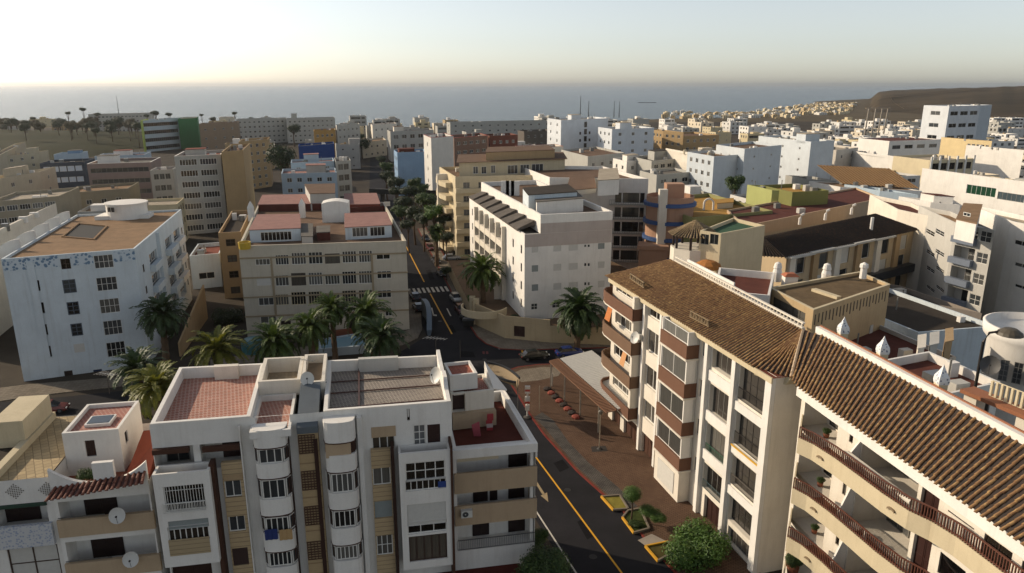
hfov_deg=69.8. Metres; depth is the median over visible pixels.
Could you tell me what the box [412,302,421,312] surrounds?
car
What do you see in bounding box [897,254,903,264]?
window
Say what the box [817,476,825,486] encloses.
potted plant
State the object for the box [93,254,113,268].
window
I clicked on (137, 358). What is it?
palm tree
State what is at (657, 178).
apartment block
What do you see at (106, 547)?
door
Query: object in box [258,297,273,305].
window
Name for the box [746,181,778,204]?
house
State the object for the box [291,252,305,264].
window
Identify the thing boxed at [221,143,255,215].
apartment block
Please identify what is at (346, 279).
window
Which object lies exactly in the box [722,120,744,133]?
apartment block
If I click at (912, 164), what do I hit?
apartment block
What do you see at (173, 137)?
window
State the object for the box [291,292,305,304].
window
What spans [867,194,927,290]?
apartment block
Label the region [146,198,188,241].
apartment block
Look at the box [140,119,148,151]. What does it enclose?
lime wall
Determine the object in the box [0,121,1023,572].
town ground
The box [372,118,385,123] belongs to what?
apartment block
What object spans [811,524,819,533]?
potted plant
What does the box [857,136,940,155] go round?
apartment block
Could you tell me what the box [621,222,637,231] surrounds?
window
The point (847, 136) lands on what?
house
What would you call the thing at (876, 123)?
apartment block
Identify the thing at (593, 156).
hall
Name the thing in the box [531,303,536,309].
window
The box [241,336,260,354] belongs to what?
pool cover
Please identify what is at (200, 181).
apartment block
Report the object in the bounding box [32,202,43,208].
window
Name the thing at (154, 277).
window
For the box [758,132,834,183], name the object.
apartment block
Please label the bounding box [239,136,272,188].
apartment block
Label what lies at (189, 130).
green wall block
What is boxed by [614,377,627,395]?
window
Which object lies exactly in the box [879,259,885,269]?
window
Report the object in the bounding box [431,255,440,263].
car
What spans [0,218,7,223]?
window
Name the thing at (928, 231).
window
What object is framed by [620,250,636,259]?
window
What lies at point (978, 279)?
window
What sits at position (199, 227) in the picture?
window
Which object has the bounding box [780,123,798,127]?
house
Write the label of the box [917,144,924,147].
window
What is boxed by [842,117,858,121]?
house
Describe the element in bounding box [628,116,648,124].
apartment block
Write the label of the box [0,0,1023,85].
sky
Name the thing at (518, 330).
door
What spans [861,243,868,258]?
window
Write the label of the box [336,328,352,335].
garden wall
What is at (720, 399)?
window
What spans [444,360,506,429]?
penthouse
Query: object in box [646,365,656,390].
window
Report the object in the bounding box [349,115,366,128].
apartment block
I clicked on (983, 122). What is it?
hotel wing
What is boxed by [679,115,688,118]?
house
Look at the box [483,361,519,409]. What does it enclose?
awning
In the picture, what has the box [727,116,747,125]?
apartment block
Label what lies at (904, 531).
window
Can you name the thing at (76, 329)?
window
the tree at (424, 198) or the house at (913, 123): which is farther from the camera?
the house at (913, 123)
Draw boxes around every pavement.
[0,370,177,401]
[210,290,421,365]
[419,228,610,349]
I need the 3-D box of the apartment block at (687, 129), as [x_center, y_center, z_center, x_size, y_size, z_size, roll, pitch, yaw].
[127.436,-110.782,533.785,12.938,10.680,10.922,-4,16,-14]
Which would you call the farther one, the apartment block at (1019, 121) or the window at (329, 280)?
the apartment block at (1019, 121)
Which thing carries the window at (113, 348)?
in the apartment block at (78, 286)
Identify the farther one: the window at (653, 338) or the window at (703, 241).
the window at (703, 241)
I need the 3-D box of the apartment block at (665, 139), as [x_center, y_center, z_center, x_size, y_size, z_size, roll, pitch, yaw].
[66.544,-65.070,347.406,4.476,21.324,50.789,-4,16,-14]
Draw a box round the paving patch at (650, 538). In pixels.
[638,534,664,544]
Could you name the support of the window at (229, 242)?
in the apartment block at (231, 232)
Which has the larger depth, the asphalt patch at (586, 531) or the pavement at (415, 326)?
the pavement at (415, 326)
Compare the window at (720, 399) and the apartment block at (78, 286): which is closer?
the window at (720, 399)
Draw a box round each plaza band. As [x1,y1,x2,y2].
[515,367,560,381]
[535,412,636,508]
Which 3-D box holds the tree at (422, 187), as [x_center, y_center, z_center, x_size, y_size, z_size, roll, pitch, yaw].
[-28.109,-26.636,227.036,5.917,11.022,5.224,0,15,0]
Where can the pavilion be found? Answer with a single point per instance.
(685, 251)
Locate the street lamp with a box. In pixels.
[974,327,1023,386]
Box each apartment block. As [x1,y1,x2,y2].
[0,165,58,196]
[0,187,81,227]
[0,199,191,380]
[0,203,57,335]
[40,158,94,188]
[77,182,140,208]
[87,154,161,198]
[143,117,182,151]
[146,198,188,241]
[150,166,178,198]
[174,147,227,234]
[199,119,240,149]
[218,210,249,298]
[219,116,234,121]
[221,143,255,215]
[236,117,287,142]
[238,183,409,336]
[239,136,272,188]
[281,163,337,197]
[286,113,335,142]
[291,153,334,168]
[314,128,335,157]
[334,156,352,198]
[335,138,360,168]
[336,123,360,157]
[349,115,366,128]
[365,122,372,138]
[371,122,396,146]
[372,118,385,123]
[382,116,399,125]
[387,126,433,161]
[413,115,428,124]
[424,133,453,205]
[436,145,566,258]
[447,120,546,134]
[453,133,487,166]
[462,129,483,133]
[468,180,612,318]
[485,133,517,146]
[520,144,563,151]
[525,166,647,268]
[534,114,545,119]
[538,115,554,119]
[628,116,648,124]
[632,124,650,126]
[634,149,674,175]
[640,168,689,192]
[653,128,682,150]
[659,118,674,128]
[664,126,680,131]
[666,148,690,169]
[676,127,698,131]
[682,131,718,151]
[682,193,772,241]
[684,185,719,195]
[686,149,737,197]
[688,118,705,126]
[688,147,715,151]
[707,131,731,143]
[716,139,781,193]
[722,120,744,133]
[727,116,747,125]
[727,187,876,232]
[730,194,745,202]
[738,124,765,138]
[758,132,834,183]
[781,128,806,135]
[812,122,831,129]
[832,145,857,166]
[851,137,873,146]
[851,151,892,169]
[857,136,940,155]
[864,118,884,127]
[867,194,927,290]
[892,154,975,187]
[893,170,920,189]
[917,203,994,311]
[919,168,1023,214]
[939,136,991,156]
[965,145,1023,178]
[979,207,1023,320]
[986,139,1014,148]
[989,117,1005,121]
[1002,117,1023,127]
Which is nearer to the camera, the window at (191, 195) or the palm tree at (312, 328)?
the palm tree at (312, 328)
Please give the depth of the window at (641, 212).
160.62 m
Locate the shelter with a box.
[421,299,431,335]
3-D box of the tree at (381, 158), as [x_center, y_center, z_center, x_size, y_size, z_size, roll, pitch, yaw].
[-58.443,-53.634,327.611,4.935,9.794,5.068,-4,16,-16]
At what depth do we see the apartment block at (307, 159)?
249.31 m
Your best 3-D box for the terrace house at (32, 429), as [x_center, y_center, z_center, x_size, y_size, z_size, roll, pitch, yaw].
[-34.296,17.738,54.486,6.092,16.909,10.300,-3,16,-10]
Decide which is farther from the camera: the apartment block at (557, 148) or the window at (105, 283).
the apartment block at (557, 148)
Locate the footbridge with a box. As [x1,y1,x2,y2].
[369,189,436,208]
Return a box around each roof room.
[62,401,142,475]
[699,218,764,273]
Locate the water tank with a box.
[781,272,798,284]
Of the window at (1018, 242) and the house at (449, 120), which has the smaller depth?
the window at (1018, 242)
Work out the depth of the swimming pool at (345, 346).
112.95 m
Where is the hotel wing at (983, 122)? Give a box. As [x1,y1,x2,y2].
[962,103,991,139]
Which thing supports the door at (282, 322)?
in the apartment block at (298, 253)
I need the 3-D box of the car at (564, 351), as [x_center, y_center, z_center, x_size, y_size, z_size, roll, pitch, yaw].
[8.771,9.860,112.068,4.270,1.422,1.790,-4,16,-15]
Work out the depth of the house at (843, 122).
647.51 m
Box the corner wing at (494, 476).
[440,390,537,572]
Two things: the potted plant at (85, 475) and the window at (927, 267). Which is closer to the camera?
the potted plant at (85, 475)
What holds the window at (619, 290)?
in the apartment building at (701, 382)
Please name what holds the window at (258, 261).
in the apartment block at (298, 253)
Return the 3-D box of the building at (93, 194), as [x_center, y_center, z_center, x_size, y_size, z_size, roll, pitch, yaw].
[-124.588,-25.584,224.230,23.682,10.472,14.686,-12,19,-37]
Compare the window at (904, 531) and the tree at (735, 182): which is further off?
the tree at (735, 182)
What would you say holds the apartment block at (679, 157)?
on the town ground at (10, 371)
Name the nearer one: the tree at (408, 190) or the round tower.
the round tower
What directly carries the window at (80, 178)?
in the apartment block at (70, 173)
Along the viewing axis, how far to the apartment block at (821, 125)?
590.07 m
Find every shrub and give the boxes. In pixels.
[535,527,548,546]
[627,519,643,527]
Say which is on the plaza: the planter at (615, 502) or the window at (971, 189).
the planter at (615, 502)
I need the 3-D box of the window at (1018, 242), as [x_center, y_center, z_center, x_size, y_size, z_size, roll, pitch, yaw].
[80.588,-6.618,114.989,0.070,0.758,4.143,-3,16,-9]
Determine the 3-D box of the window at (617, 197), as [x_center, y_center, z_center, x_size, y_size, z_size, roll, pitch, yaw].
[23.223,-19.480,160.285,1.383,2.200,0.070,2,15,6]
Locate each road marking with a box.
[406,246,424,281]
[426,270,434,279]
[430,294,451,333]
[447,325,455,332]
[461,351,474,356]
[535,457,622,572]
[537,482,544,494]
[537,512,576,572]
[541,493,547,500]
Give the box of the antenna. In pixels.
[423,336,446,347]
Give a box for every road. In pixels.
[0,348,604,415]
[370,156,672,572]
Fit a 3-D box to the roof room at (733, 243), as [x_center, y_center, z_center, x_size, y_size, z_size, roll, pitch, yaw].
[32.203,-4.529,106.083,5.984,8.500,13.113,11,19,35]
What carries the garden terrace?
on the town ground at (10, 371)
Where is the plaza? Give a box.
[512,364,750,572]
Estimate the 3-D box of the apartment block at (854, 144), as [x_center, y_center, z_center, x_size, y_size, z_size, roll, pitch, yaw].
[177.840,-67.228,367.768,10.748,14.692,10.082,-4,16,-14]
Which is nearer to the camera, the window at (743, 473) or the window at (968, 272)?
the window at (743, 473)
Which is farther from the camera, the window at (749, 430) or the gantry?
the gantry
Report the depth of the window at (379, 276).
121.19 m
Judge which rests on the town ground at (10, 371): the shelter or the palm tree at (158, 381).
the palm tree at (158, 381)
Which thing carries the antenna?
on the apartment building at (347, 467)
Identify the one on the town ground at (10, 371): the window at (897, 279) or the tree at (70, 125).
the tree at (70, 125)
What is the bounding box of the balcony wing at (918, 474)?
[782,317,1023,572]
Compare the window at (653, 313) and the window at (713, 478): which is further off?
the window at (653, 313)
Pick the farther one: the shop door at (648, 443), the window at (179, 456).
the shop door at (648, 443)
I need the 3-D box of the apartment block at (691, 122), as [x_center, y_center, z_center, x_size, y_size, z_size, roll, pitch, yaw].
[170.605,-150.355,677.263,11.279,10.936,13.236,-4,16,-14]
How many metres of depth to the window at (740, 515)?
64.46 m
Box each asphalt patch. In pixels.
[554,459,568,471]
[577,519,592,538]
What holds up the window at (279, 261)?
in the apartment block at (298, 253)
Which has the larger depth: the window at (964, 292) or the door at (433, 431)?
the window at (964, 292)
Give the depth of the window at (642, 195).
159.72 m
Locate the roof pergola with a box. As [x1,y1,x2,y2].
[960,380,1023,430]
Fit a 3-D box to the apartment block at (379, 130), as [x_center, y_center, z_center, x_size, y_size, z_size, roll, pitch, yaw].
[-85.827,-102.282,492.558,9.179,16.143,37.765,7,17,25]
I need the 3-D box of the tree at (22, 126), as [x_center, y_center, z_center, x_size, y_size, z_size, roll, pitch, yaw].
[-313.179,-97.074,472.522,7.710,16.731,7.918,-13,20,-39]
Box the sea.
[0,86,1002,126]
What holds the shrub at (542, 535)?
on the town ground at (10, 371)
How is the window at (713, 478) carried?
in the apartment building at (701, 382)
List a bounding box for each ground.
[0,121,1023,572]
[9,99,921,128]
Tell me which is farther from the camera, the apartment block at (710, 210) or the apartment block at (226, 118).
the apartment block at (226, 118)
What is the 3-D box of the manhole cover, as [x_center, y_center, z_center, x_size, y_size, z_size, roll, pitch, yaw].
[7.109,23.716,64.351,0.720,0.012,0.720,0,15,0]
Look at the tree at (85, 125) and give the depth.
480.42 m
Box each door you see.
[5,506,41,521]
[64,370,72,375]
[84,497,117,514]
[85,440,96,455]
[91,537,124,557]
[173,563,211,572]
[222,441,240,456]
[281,320,290,333]
[427,424,439,442]
[452,391,463,409]
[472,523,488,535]
[473,491,487,501]
[490,490,496,500]
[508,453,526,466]
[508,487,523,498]
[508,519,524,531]
[514,326,524,336]
[614,411,620,424]
[626,420,636,441]
[643,433,652,458]
[706,496,718,527]
[912,535,931,572]
[922,489,939,521]
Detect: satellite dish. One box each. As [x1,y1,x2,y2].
[108,507,125,523]
[122,551,138,567]
[300,372,313,384]
[430,367,440,383]
[630,331,638,342]
[979,356,1000,374]
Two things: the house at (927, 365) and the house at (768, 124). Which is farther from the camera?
the house at (768, 124)
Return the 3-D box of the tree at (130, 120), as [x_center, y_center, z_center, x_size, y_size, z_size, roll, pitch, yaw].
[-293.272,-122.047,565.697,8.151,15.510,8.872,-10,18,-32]
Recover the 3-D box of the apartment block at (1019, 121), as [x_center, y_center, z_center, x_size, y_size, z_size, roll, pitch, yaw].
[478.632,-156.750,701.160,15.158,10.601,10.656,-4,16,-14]
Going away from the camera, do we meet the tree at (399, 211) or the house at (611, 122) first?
the tree at (399, 211)
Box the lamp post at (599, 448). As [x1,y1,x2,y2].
[591,410,607,451]
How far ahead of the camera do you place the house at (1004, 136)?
529.20 m
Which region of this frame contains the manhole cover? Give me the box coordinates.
[589,554,596,558]
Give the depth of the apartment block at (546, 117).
650.71 m
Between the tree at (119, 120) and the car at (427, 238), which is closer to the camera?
the car at (427, 238)
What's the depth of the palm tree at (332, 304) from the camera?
108.15 m
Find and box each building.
[149,350,455,572]
[298,142,334,166]
[600,256,807,572]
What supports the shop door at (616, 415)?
in the apartment building at (701, 382)
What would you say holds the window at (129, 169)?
in the apartment block at (110, 169)
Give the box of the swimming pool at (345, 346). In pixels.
[318,333,373,355]
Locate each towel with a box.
[472,422,480,435]
[486,413,492,430]
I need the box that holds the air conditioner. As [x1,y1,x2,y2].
[461,508,471,518]
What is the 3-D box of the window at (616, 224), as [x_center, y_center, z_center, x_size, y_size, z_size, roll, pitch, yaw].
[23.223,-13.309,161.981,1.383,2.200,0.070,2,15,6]
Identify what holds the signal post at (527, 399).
on the plaza
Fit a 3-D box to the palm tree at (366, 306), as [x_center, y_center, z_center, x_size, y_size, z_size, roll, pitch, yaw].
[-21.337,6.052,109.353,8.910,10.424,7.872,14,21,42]
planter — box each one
[601,494,628,510]
[621,507,649,533]
[644,540,672,561]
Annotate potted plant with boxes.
[75,467,93,480]
[784,554,802,572]
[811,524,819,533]
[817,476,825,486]
[823,427,831,437]
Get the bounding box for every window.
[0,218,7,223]
[6,205,17,210]
[7,544,61,572]
[9,217,17,222]
[19,204,30,209]
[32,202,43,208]
[45,201,54,206]
[59,166,66,171]
[60,258,70,268]
[61,177,68,181]
[62,279,76,292]
[66,301,79,314]
[67,166,74,170]
[69,177,75,181]
[70,323,82,335]
[75,165,82,170]
[77,176,83,181]
[90,167,148,172]
[92,178,149,183]
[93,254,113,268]
[96,276,117,290]
[99,298,119,313]
[103,320,122,335]
[106,341,125,356]
[140,188,151,192]
[143,121,176,126]
[144,129,177,134]
[145,136,178,141]
[146,143,179,149]
[149,251,154,262]
[152,272,157,282]
[165,237,169,246]
[166,451,190,461]
[167,256,171,265]
[170,275,173,283]
[179,159,196,165]
[181,170,197,176]
[182,181,199,187]
[183,192,200,198]
[185,203,201,209]
[186,213,202,220]
[187,224,204,230]
[199,272,214,278]
[200,158,216,164]
[201,169,217,175]
[202,180,218,186]
[203,191,220,197]
[204,201,221,208]
[206,212,222,218]
[207,223,222,229]
[226,239,235,245]
[227,255,236,261]
[229,271,238,277]
[231,286,240,293]
[255,259,269,264]
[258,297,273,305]
[260,316,275,322]
[275,255,288,264]
[275,275,288,285]
[275,294,288,304]
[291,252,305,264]
[291,273,305,285]
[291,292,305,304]
[308,252,322,263]
[308,272,322,284]
[308,291,321,303]
[325,253,339,263]
[325,276,339,284]
[338,164,342,169]
[342,251,356,262]
[342,271,356,283]
[342,290,356,302]
[358,250,371,262]
[358,271,371,283]
[358,290,371,299]
[372,436,394,447]
[376,254,389,258]
[377,271,390,278]
[377,290,390,297]
[413,425,425,443]
[463,182,469,187]
[463,196,468,201]
[464,209,469,214]
[464,223,469,227]
[464,236,469,241]
[464,249,469,254]
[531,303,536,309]
[613,236,619,244]
[613,250,618,258]
[614,207,620,216]
[614,222,619,230]
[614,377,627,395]
[615,193,621,201]
[615,346,629,364]
[617,313,630,331]
[618,288,632,299]
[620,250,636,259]
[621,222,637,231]
[621,236,637,245]
[622,207,638,216]
[623,193,639,202]
[639,208,643,216]
[639,222,642,231]
[640,193,644,202]
[644,400,654,423]
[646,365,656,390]
[648,329,658,355]
[650,308,659,320]
[699,379,701,396]
[701,234,708,244]
[707,466,721,497]
[709,425,724,461]
[710,234,718,244]
[712,386,728,421]
[716,350,731,375]
[730,528,748,557]
[732,498,751,535]
[735,458,755,498]
[738,414,760,457]
[742,368,764,410]
[773,297,804,325]
[795,257,804,273]
[818,252,826,268]
[823,469,831,477]
[829,420,837,429]
[839,268,845,274]
[840,247,848,263]
[843,484,846,494]
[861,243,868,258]
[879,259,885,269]
[881,239,887,253]
[886,516,909,537]
[892,145,899,148]
[894,275,900,284]
[894,466,917,483]
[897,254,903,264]
[900,235,906,248]
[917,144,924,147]
[926,228,934,236]
[926,249,934,256]
[926,266,934,273]
[927,135,936,138]
[929,123,938,126]
[930,111,939,114]
[932,163,938,169]
[936,228,943,236]
[936,249,943,257]
[936,265,943,273]
[938,552,965,572]
[940,163,946,169]
[948,123,955,127]
[949,163,954,168]
[950,111,957,115]
[957,162,962,168]
[960,111,967,114]
[961,289,967,300]
[964,269,971,280]
[966,184,995,197]
[968,248,974,259]
[969,294,980,305]
[972,273,984,285]
[976,252,987,264]
[980,230,991,242]
[982,534,1012,569]
[997,192,1023,202]
[997,359,1009,381]
[1011,362,1023,384]
[1015,239,1023,245]
[1015,262,1023,267]
[1015,283,1023,288]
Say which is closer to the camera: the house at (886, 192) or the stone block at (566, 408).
the stone block at (566, 408)
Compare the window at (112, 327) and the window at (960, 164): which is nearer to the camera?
the window at (112, 327)
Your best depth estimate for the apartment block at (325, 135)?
387.77 m
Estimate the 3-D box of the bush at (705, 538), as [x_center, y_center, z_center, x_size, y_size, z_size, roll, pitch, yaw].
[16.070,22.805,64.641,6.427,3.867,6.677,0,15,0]
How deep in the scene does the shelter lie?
125.38 m
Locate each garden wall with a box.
[178,285,207,355]
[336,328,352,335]
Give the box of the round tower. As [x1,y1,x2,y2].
[637,182,696,266]
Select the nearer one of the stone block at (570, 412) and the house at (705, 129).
the stone block at (570, 412)
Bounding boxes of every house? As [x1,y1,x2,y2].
[0,142,25,175]
[0,395,76,572]
[3,126,30,129]
[7,147,49,169]
[29,117,54,125]
[44,423,169,572]
[51,122,77,129]
[54,149,88,159]
[78,203,105,214]
[94,149,151,160]
[225,138,239,148]
[305,139,313,142]
[394,147,424,195]
[404,125,419,128]
[414,120,429,127]
[432,122,444,132]
[435,124,446,133]
[443,117,457,123]
[518,141,534,145]
[605,117,618,126]
[613,153,642,174]
[661,113,667,117]
[661,124,683,128]
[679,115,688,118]
[692,113,698,117]
[694,121,713,131]
[702,126,722,132]
[718,267,774,308]
[739,132,764,141]
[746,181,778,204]
[748,114,760,117]
[760,121,780,128]
[761,180,828,205]
[761,213,917,286]
[766,128,782,134]
[773,126,795,130]
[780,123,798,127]
[785,173,835,184]
[788,110,797,112]
[807,128,834,135]
[809,165,921,197]
[811,131,828,138]
[822,125,839,135]
[830,164,840,181]
[831,120,855,124]
[834,141,850,146]
[835,123,855,133]
[835,139,851,146]
[836,134,862,139]
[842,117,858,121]
[844,184,917,199]
[851,130,879,136]
[851,325,955,360]
[852,119,864,127]
[854,127,876,131]
[880,128,908,135]
[882,132,907,136]
[884,289,986,370]
[886,124,903,129]
[888,351,1000,414]
[890,284,981,319]
[894,124,911,126]
[897,120,919,125]
[898,192,959,213]
[899,126,920,129]
[901,128,919,136]
[973,170,999,176]
[980,312,1023,425]
[987,125,1007,134]
[987,134,1000,139]
[989,120,1009,126]
[991,132,1017,139]
[1000,121,1015,126]
[1005,135,1023,145]
[1007,127,1023,136]
[1019,161,1023,177]
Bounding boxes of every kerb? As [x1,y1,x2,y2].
[418,227,610,350]
[511,364,677,572]
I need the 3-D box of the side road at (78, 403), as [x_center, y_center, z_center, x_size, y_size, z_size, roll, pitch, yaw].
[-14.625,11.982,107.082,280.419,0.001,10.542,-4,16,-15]
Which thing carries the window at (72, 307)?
in the apartment block at (78, 286)
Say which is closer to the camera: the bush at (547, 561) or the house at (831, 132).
the bush at (547, 561)
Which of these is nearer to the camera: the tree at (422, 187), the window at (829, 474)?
the window at (829, 474)
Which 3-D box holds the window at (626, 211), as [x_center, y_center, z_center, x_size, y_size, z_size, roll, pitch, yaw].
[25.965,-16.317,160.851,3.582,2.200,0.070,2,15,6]
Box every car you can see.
[50,399,69,412]
[409,292,420,300]
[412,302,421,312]
[421,234,429,240]
[426,243,433,250]
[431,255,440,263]
[436,268,445,276]
[442,253,460,259]
[449,292,461,302]
[454,302,465,314]
[519,348,549,361]
[555,345,583,357]
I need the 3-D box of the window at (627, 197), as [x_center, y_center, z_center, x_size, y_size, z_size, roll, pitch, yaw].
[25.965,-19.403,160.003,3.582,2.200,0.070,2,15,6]
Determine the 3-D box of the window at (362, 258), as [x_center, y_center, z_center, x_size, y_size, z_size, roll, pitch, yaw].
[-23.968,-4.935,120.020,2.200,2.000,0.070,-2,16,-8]
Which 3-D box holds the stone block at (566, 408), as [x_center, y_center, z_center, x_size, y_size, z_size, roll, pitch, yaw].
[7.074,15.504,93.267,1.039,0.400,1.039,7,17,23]
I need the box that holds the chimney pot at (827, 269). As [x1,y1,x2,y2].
[821,263,831,277]
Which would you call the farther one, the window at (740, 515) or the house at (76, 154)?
the house at (76, 154)
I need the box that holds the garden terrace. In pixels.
[448,260,626,344]
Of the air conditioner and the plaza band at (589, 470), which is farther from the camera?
the plaza band at (589, 470)
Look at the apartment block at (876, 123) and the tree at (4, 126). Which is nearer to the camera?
the tree at (4, 126)
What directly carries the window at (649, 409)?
in the apartment building at (701, 382)
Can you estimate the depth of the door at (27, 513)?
50.46 m
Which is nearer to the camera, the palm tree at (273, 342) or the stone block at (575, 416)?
the stone block at (575, 416)
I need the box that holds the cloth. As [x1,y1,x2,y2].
[264,529,292,540]
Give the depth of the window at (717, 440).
67.57 m
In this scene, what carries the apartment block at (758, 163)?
on the town ground at (10, 371)
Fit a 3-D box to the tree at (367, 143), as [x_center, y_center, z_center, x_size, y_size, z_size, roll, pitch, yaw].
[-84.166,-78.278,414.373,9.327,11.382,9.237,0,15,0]
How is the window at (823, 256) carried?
in the house at (881, 245)
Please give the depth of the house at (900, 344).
82.97 m
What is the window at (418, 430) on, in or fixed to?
in the apartment building at (347, 467)
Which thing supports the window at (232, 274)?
in the apartment block at (231, 232)
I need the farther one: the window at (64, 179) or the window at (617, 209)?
the window at (64, 179)
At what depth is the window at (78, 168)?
272.83 m
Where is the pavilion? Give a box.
[668,220,721,270]
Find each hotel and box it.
[88,113,153,130]
[919,104,980,139]
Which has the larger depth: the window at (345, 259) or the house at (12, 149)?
the house at (12, 149)
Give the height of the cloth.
0.951 m
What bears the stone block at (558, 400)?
on the plaza
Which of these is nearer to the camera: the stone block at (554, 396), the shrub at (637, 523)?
the shrub at (637, 523)
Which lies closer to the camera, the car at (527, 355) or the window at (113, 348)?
the window at (113, 348)
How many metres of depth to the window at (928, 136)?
371.37 m
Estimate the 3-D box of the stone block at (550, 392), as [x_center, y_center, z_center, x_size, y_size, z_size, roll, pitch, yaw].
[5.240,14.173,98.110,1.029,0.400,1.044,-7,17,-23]
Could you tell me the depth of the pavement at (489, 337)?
118.18 m
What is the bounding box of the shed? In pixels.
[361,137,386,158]
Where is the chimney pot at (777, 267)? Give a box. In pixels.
[773,262,781,281]
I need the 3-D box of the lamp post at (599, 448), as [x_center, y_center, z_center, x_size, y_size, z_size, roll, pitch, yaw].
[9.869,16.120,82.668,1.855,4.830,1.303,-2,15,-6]
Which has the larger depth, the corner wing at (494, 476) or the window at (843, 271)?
the window at (843, 271)
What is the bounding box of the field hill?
[0,129,143,159]
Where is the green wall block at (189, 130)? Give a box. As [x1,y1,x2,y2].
[178,117,200,148]
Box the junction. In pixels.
[397,330,583,390]
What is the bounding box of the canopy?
[549,350,627,432]
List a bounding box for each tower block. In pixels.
[547,114,607,148]
[598,122,653,155]
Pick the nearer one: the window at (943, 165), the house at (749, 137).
the window at (943, 165)
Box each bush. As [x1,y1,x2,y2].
[514,542,572,572]
[638,503,655,516]
[649,508,667,523]
[661,514,731,572]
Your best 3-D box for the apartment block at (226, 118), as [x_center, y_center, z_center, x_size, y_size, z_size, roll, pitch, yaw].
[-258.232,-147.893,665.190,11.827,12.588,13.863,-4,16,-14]
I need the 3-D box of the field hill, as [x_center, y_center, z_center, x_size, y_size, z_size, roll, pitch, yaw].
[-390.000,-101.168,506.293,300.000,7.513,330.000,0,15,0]
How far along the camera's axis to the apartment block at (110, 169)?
245.52 m
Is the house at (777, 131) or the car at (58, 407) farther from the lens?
the house at (777, 131)
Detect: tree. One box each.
[0,124,7,128]
[2,117,17,131]
[18,123,30,140]
[20,120,30,132]
[27,119,39,129]
[33,121,45,131]
[51,117,67,129]
[51,122,62,134]
[56,119,64,129]
[63,122,74,139]
[74,123,81,134]
[78,118,89,132]
[79,107,86,118]
[82,123,91,138]
[87,120,97,135]
[91,127,99,142]
[93,371,116,393]
[103,119,115,135]
[104,344,167,417]
[105,124,117,141]
[111,116,124,134]
[122,121,132,140]
[122,360,176,418]
[126,118,136,133]
[129,292,190,369]
[131,122,140,147]
[150,110,158,118]
[181,324,248,366]
[209,331,237,337]
[211,307,244,325]
[244,316,306,362]
[265,142,296,171]
[282,307,337,353]
[287,123,300,146]
[308,290,350,359]
[339,290,396,353]
[351,313,410,356]
[360,138,370,157]
[375,155,385,170]
[378,170,394,199]
[379,162,393,188]
[387,176,405,198]
[388,186,399,218]
[391,205,408,231]
[393,195,413,228]
[398,185,417,206]
[399,219,414,253]
[406,177,421,205]
[406,206,424,244]
[412,183,429,207]
[413,211,432,251]
[414,192,436,226]
[423,204,444,251]
[427,223,445,266]
[435,214,451,253]
[441,232,453,260]
[441,266,451,279]
[457,251,505,302]
[550,286,605,347]
[622,485,641,519]
[725,175,745,193]
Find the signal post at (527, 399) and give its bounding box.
[523,386,530,418]
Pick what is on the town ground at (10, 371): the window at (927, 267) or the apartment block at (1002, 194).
the apartment block at (1002, 194)
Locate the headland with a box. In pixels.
[869,86,1023,117]
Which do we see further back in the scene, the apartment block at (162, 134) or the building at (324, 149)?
the apartment block at (162, 134)
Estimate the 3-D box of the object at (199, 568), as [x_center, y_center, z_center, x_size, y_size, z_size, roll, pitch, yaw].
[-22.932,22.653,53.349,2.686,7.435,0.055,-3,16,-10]
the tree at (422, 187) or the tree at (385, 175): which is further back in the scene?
the tree at (385, 175)
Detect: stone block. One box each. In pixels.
[543,386,550,390]
[547,390,554,394]
[551,394,558,398]
[555,398,563,402]
[560,402,567,406]
[563,406,571,410]
[567,410,575,414]
[572,414,579,419]
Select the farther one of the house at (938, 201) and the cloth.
the house at (938, 201)
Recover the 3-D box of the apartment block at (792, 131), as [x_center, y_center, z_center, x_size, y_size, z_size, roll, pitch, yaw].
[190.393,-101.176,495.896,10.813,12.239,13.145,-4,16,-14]
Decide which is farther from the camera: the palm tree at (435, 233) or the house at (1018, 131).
the house at (1018, 131)
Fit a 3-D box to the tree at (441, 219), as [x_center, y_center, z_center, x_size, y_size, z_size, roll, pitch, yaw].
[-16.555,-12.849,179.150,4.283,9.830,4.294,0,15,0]
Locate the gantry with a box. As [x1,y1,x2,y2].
[864,108,889,136]
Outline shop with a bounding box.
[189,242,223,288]
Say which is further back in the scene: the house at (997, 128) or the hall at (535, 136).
the house at (997, 128)
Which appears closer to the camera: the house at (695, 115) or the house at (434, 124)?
the house at (434, 124)
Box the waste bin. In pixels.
[462,317,474,326]
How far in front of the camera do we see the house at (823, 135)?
503.99 m
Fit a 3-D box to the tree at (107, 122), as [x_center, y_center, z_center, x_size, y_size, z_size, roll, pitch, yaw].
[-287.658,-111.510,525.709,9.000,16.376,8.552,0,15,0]
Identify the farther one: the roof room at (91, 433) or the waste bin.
the waste bin
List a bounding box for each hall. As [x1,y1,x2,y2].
[518,129,546,144]
[561,147,624,167]
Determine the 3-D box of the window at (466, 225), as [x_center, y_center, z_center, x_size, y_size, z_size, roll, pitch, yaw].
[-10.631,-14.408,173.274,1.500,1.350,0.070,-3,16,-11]
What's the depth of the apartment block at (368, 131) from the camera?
557.49 m
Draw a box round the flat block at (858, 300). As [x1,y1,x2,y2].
[770,262,890,339]
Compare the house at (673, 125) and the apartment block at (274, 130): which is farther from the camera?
the house at (673, 125)

